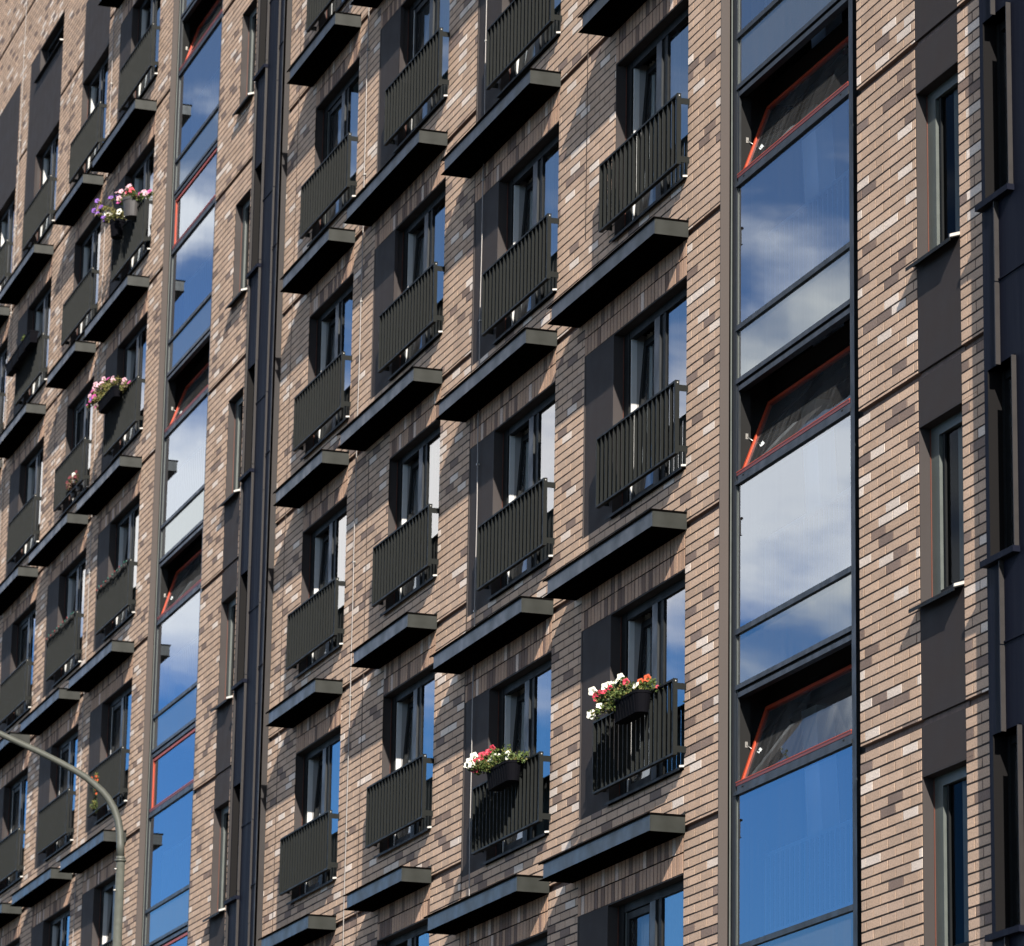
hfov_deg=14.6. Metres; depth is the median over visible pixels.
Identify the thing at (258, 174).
bay window
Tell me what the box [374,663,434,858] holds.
window
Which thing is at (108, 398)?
flower box
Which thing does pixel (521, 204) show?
window
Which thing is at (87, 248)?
window
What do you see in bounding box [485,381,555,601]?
window
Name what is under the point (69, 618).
string lights
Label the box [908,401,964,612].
narrow window
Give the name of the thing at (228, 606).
narrow window
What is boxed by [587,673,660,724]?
flower box
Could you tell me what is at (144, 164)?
window
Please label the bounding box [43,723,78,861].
window
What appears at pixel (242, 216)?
narrow window
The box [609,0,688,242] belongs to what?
window
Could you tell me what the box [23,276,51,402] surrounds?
window
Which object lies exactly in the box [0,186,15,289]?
window
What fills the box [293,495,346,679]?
window
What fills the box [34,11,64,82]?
window
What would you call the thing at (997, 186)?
bay window
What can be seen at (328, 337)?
window
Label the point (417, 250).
window
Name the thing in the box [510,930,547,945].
window
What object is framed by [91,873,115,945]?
window
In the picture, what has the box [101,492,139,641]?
window
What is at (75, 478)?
potted plant
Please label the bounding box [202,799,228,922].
narrow window
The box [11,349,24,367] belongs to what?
planter
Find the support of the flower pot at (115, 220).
attached to the apartment building
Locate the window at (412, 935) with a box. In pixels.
[377,918,427,945]
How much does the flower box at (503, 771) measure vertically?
0.552 m
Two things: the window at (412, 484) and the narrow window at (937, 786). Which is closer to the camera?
the narrow window at (937, 786)
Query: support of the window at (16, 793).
in the apartment building
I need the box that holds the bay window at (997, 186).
[975,5,1013,212]
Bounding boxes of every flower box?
[86,376,130,413]
[464,744,528,791]
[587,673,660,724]
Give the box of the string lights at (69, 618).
[46,610,75,644]
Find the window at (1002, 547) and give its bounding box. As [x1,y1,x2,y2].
[980,354,1019,568]
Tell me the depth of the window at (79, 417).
76.23 m
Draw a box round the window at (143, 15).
[128,0,160,105]
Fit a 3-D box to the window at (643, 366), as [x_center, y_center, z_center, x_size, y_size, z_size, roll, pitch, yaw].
[1.669,-0.799,44.707,0.434,2.205,2.430,6,-16,-17]
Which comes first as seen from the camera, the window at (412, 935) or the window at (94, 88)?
the window at (412, 935)
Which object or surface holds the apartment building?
on the pavement
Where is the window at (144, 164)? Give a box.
[121,135,154,280]
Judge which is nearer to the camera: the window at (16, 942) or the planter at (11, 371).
the window at (16, 942)
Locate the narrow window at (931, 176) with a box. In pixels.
[905,60,959,271]
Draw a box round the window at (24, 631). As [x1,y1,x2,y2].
[3,599,35,731]
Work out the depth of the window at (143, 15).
74.04 m
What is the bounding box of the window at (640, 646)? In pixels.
[603,569,685,806]
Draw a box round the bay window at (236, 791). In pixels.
[224,782,240,904]
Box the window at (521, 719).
[480,650,551,865]
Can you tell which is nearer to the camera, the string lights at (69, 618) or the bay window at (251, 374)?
the bay window at (251, 374)
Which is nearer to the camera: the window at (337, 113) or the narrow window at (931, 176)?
the narrow window at (931, 176)
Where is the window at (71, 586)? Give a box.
[51,547,86,687]
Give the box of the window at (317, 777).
[286,724,340,904]
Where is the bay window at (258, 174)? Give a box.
[246,163,261,278]
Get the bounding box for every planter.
[5,358,17,376]
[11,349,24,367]
[17,335,30,358]
[24,330,38,349]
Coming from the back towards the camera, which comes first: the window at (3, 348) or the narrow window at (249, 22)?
the window at (3, 348)
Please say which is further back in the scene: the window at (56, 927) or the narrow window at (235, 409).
the window at (56, 927)
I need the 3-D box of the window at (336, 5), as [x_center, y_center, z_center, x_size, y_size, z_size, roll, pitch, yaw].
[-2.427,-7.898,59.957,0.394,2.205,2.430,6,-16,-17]
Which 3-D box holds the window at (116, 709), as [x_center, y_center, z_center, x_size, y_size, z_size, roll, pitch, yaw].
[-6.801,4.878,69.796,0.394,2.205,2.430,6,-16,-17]
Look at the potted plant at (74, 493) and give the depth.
74.88 m
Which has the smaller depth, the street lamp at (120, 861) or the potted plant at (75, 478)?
the street lamp at (120, 861)
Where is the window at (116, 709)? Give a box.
[93,678,131,824]
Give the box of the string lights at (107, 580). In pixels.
[96,559,128,596]
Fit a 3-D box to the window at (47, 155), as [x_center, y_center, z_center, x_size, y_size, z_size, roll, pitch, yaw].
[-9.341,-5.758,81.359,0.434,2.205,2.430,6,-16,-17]
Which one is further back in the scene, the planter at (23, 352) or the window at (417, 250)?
the planter at (23, 352)
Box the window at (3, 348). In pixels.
[0,336,7,433]
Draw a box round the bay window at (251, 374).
[239,364,254,481]
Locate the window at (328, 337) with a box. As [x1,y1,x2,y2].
[300,272,353,460]
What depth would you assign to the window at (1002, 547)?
35.43 m
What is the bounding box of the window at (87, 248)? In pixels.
[70,210,101,344]
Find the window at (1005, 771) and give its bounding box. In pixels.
[985,724,1023,941]
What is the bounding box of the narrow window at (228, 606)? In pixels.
[210,590,236,712]
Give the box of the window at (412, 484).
[380,420,440,616]
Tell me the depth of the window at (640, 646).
44.04 m
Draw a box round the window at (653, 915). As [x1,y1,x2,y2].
[607,873,683,945]
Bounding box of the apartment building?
[0,0,1023,945]
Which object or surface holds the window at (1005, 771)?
in the apartment building
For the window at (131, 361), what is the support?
in the apartment building
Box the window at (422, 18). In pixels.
[392,0,449,153]
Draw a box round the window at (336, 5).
[318,0,347,30]
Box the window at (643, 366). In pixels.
[606,276,686,519]
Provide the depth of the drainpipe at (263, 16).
63.89 m
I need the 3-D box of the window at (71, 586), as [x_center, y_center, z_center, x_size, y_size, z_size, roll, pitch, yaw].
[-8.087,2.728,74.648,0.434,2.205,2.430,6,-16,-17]
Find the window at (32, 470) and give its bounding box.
[12,436,43,569]
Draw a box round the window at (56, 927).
[42,903,69,945]
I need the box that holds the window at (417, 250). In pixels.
[386,177,445,381]
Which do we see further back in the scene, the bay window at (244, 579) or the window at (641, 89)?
the bay window at (244, 579)
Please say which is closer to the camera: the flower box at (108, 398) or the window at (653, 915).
the window at (653, 915)
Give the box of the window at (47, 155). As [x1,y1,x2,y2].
[33,119,59,242]
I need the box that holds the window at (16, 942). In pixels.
[6,937,19,945]
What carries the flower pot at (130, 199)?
attached to the apartment building
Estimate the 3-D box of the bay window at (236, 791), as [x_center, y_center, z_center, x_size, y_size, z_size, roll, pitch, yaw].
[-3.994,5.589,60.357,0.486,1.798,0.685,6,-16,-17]
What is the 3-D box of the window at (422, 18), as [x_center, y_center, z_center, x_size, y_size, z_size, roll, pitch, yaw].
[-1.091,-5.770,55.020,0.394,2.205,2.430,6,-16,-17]
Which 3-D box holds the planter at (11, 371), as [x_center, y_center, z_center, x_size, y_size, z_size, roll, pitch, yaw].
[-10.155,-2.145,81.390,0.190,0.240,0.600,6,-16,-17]
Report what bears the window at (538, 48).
in the apartment building
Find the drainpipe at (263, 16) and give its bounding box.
[253,0,267,80]
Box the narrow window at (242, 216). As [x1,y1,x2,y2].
[225,188,250,309]
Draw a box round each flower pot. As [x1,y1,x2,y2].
[92,196,126,239]
[115,184,153,219]
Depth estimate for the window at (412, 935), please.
51.91 m
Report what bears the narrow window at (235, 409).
in the apartment building
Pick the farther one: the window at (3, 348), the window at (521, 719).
the window at (3, 348)
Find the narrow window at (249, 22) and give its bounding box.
[232,0,256,116]
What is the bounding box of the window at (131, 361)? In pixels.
[109,311,147,463]
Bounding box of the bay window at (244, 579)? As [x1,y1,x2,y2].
[231,571,247,690]
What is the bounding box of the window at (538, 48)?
[495,0,560,98]
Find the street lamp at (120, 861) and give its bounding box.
[0,731,125,945]
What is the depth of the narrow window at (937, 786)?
36.15 m
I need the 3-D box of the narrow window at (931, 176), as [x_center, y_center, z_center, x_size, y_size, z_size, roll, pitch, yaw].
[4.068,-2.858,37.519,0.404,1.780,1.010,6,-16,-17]
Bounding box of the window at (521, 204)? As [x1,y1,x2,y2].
[490,122,558,346]
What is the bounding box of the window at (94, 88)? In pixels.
[78,44,108,177]
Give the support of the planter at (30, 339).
attached to the apartment building
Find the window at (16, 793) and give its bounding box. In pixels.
[0,766,27,894]
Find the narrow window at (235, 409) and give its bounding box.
[218,386,243,508]
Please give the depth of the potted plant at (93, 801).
70.01 m
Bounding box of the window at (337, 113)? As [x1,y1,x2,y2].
[307,56,359,246]
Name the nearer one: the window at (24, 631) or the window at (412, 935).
the window at (412, 935)
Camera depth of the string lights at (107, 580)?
70.46 m
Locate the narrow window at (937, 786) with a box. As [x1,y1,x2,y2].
[922,758,968,945]
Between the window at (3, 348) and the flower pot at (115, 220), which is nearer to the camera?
the flower pot at (115, 220)
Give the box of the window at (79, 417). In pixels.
[59,376,93,517]
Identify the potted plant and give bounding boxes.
[66,475,76,497]
[71,470,82,491]
[90,772,110,810]
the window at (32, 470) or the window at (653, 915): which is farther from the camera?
the window at (32, 470)
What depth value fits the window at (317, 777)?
57.20 m

